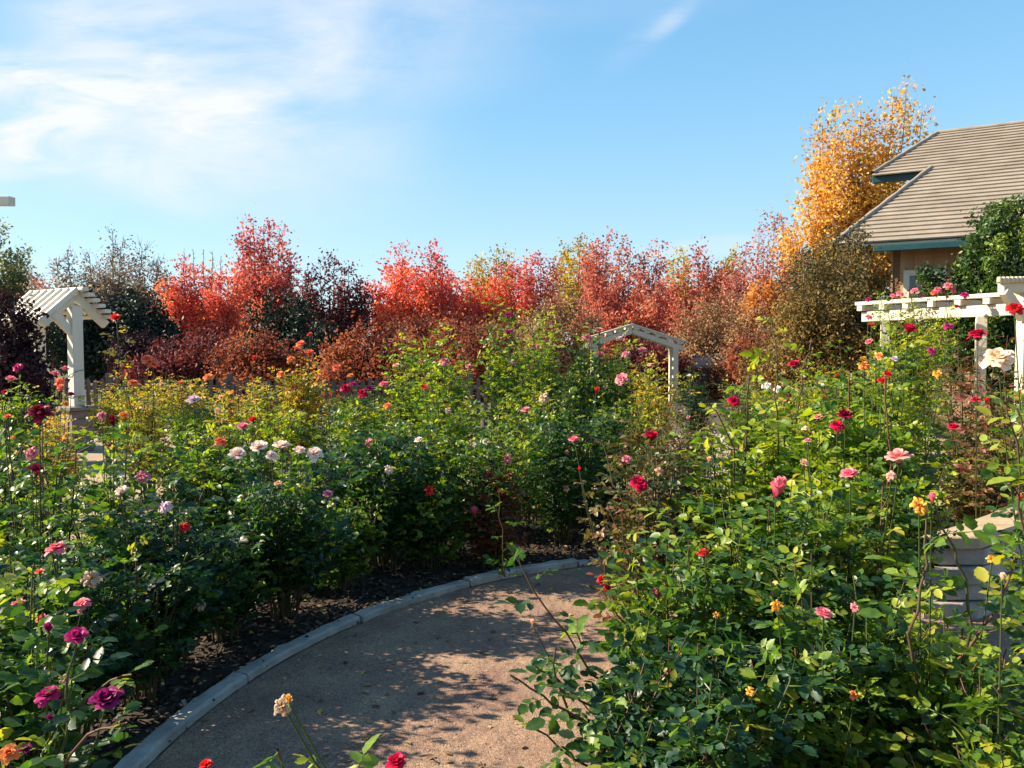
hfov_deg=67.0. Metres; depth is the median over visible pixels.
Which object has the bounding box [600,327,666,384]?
autumn shrub
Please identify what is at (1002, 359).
rose bush
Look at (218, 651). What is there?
mulch
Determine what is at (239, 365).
autumn shrub
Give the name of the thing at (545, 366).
rose bush
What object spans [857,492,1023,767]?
rose bush
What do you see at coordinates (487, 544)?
rose bush
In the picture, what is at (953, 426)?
rose bush
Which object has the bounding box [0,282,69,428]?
plum tree
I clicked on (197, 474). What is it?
rose bush
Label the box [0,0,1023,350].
sky
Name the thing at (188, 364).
autumn shrub
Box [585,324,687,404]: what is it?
arched pergola
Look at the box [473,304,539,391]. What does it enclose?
shrub
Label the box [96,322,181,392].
autumn shrub
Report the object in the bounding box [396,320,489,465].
rose bush
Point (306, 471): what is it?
rose bush
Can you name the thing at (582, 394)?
rose bush
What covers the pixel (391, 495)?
rose bush
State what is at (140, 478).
rose bush
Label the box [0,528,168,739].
rose bush
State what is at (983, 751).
rose bush
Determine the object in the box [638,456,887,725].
rose bush
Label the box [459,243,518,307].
garden tree
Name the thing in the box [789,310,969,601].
rose bush
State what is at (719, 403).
ground
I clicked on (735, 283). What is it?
garden tree
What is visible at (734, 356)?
autumn shrub
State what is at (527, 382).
rose bush
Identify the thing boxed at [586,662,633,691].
kerb
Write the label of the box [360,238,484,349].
garden tree
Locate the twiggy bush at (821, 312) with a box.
[725,210,955,420]
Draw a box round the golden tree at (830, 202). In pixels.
[767,74,938,297]
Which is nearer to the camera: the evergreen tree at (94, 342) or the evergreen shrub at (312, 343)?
the evergreen shrub at (312, 343)
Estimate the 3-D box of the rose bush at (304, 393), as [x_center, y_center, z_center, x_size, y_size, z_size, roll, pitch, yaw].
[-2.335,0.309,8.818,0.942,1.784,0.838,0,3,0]
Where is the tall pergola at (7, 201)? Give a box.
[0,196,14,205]
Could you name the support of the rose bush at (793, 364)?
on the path
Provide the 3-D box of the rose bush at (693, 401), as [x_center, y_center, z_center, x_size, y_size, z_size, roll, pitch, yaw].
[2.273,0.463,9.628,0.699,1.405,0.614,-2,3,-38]
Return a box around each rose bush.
[0,364,69,487]
[0,385,130,599]
[0,427,75,571]
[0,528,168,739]
[0,550,115,678]
[0,561,153,767]
[1,384,105,526]
[30,410,180,601]
[65,529,213,707]
[72,472,262,675]
[74,381,152,459]
[97,313,191,502]
[139,381,282,548]
[145,402,232,508]
[160,376,221,446]
[174,516,276,644]
[193,355,270,470]
[199,693,555,767]
[203,436,368,625]
[221,391,317,512]
[239,380,288,441]
[267,332,341,477]
[283,400,374,486]
[285,435,368,534]
[297,493,391,594]
[304,413,472,571]
[319,390,385,445]
[328,373,410,469]
[366,391,457,491]
[370,329,434,444]
[389,476,481,572]
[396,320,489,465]
[405,384,495,531]
[425,406,552,576]
[426,364,478,434]
[460,464,531,570]
[477,297,552,504]
[489,378,578,525]
[493,522,791,767]
[507,356,570,430]
[514,305,589,441]
[521,386,628,546]
[544,368,599,444]
[551,325,617,503]
[558,613,845,767]
[569,419,721,642]
[570,392,663,523]
[571,320,654,498]
[621,350,700,474]
[621,371,672,430]
[622,396,739,534]
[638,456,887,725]
[662,356,813,608]
[667,365,720,474]
[710,537,983,767]
[713,377,787,449]
[714,375,826,487]
[726,316,857,545]
[747,372,847,481]
[767,378,949,631]
[773,435,936,670]
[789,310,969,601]
[793,367,851,428]
[801,314,921,458]
[857,403,971,549]
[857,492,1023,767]
[871,572,1023,767]
[916,329,1023,526]
[928,403,1023,518]
[974,300,1023,678]
[979,378,1023,489]
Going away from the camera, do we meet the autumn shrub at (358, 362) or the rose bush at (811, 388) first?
the rose bush at (811, 388)
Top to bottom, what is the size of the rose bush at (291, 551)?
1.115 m
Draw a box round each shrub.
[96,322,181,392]
[113,317,238,402]
[200,321,315,405]
[300,316,340,397]
[306,311,426,410]
[383,307,462,380]
[404,308,517,399]
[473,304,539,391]
[509,271,613,400]
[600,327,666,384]
[619,328,702,399]
[657,281,771,398]
[717,316,783,398]
[911,192,1023,409]
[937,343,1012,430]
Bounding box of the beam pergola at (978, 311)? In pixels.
[855,292,1023,431]
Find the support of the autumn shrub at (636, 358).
on the ground at (719, 403)
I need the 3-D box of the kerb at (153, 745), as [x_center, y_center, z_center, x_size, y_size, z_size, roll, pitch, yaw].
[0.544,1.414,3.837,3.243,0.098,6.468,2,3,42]
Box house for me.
[830,120,1023,417]
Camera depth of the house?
19.52 m
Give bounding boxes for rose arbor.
[2,287,110,452]
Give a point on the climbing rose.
(919, 388)
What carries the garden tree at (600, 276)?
on the ground at (719, 403)
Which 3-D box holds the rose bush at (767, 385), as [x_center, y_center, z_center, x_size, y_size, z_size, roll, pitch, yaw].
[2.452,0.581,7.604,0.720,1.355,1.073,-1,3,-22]
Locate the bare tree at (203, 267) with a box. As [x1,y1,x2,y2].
[182,250,229,304]
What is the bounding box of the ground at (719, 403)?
[12,351,1002,433]
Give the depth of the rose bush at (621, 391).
7.86 m
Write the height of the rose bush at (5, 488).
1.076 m
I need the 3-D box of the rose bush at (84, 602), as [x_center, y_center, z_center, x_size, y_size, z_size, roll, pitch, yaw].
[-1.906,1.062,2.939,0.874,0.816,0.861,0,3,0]
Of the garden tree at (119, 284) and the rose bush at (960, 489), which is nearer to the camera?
the rose bush at (960, 489)
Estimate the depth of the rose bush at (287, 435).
7.08 m
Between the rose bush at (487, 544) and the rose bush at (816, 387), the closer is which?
the rose bush at (487, 544)
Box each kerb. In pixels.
[113,552,929,767]
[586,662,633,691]
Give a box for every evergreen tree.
[28,273,189,392]
[238,284,317,361]
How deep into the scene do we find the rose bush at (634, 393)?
11.10 m
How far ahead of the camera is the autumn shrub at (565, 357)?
23.84 m
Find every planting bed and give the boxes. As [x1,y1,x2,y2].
[762,663,1023,764]
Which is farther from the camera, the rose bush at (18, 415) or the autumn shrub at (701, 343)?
the autumn shrub at (701, 343)
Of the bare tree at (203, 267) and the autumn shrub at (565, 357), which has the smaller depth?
the autumn shrub at (565, 357)
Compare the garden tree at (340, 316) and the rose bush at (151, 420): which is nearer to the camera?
the rose bush at (151, 420)
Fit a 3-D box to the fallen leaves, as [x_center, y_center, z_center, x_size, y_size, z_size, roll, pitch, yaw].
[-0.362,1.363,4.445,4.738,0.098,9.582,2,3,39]
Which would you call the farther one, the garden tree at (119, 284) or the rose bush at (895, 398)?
the garden tree at (119, 284)
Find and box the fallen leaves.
[122,503,966,767]
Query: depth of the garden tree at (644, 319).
31.57 m
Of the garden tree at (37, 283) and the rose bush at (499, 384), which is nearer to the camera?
the rose bush at (499, 384)
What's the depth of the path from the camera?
3.62 m
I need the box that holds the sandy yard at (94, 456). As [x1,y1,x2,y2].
[0,434,1022,767]
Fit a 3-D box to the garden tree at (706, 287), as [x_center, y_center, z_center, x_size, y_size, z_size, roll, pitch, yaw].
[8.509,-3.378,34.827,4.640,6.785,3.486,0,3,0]
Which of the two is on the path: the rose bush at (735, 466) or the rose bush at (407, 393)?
the rose bush at (735, 466)
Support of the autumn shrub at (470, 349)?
on the ground at (719, 403)
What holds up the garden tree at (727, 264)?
on the ground at (719, 403)
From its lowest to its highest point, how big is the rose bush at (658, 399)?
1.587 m
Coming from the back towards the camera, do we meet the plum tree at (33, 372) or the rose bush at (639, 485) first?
the plum tree at (33, 372)
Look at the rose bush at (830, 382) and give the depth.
7.04 m
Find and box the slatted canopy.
[997,276,1023,450]
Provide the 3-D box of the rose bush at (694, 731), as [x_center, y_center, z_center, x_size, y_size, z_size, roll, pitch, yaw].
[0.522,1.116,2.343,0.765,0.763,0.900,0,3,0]
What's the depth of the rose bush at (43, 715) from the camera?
2.21 m
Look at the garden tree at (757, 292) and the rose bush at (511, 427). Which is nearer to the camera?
the rose bush at (511, 427)
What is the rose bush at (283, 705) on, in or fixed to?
on the path
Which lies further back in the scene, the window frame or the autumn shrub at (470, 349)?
the autumn shrub at (470, 349)
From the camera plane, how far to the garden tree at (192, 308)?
32.10 m
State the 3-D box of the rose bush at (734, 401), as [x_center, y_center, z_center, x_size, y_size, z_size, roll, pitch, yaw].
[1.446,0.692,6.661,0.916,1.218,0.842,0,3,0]
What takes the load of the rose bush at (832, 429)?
on the planting bed at (1009, 701)
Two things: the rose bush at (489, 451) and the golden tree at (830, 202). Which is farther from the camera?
the golden tree at (830, 202)
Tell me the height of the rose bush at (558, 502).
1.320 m
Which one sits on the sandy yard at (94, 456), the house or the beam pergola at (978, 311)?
the beam pergola at (978, 311)
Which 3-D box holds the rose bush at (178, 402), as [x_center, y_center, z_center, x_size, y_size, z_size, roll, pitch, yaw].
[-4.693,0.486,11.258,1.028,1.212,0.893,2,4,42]
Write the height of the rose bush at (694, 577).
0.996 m
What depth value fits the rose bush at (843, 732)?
2.37 m
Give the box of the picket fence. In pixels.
[48,374,592,425]
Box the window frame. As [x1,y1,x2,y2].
[903,269,946,322]
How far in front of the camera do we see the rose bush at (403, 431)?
6.69 m
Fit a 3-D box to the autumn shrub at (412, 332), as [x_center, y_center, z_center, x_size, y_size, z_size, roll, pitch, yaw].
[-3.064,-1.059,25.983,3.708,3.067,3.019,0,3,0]
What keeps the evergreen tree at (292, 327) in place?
on the ground at (719, 403)
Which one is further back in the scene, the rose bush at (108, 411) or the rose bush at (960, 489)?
the rose bush at (108, 411)
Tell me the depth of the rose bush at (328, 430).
7.17 m
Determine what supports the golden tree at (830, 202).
on the ground at (719, 403)
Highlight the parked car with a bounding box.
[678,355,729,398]
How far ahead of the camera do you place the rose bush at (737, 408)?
11.04 m
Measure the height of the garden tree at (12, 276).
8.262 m
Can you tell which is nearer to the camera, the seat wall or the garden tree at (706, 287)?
the seat wall
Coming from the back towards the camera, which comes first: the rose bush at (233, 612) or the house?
the house
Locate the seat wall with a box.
[920,505,1023,619]
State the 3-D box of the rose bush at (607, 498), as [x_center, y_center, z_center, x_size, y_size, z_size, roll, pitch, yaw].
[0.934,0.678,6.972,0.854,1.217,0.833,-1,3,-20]
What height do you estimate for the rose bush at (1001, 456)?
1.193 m
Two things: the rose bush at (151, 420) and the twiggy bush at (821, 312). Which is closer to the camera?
the rose bush at (151, 420)
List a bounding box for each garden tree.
[0,217,41,332]
[14,224,184,332]
[19,272,52,337]
[144,253,265,355]
[224,213,302,340]
[291,248,377,347]
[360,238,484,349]
[448,255,527,343]
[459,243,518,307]
[503,248,569,342]
[548,232,606,335]
[567,225,686,381]
[570,268,688,363]
[658,236,752,351]
[663,244,744,305]
[715,207,805,330]
[737,274,799,345]
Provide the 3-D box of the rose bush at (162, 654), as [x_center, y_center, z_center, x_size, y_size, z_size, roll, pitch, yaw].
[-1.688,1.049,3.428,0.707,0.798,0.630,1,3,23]
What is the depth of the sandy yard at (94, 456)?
10.00 m
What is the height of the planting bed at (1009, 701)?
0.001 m
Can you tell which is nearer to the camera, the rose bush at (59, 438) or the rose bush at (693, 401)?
the rose bush at (59, 438)
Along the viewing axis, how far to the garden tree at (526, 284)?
36.71 m
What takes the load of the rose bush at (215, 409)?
on the sandy yard at (94, 456)
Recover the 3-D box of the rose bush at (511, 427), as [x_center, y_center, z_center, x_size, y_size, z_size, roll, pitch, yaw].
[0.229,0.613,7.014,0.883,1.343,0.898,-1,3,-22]
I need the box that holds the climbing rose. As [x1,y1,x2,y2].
[864,282,969,446]
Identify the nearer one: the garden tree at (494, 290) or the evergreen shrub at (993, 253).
the evergreen shrub at (993, 253)
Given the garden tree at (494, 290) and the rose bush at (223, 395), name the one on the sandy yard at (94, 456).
the rose bush at (223, 395)
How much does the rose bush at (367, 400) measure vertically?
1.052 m
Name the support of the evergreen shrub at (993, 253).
on the sandy yard at (94, 456)
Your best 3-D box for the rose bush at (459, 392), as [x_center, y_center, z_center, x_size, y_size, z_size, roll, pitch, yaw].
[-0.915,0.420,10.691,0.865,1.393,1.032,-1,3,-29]
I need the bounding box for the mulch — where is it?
[79,506,955,767]
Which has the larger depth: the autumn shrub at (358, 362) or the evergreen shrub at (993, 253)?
the autumn shrub at (358, 362)
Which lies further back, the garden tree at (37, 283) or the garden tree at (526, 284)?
the garden tree at (37, 283)
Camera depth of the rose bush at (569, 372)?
10.78 m
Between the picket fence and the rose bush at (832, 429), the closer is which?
the rose bush at (832, 429)
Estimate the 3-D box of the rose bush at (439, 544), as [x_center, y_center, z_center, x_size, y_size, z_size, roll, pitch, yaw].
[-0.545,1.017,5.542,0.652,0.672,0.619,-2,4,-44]
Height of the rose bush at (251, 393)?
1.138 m
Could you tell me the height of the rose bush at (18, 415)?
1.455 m
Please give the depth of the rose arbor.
11.98 m
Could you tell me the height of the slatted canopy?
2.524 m
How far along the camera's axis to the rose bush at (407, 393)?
8.52 m
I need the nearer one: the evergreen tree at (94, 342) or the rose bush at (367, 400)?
the rose bush at (367, 400)
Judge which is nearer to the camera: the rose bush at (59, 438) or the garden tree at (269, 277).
the rose bush at (59, 438)
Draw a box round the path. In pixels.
[149,561,1023,767]

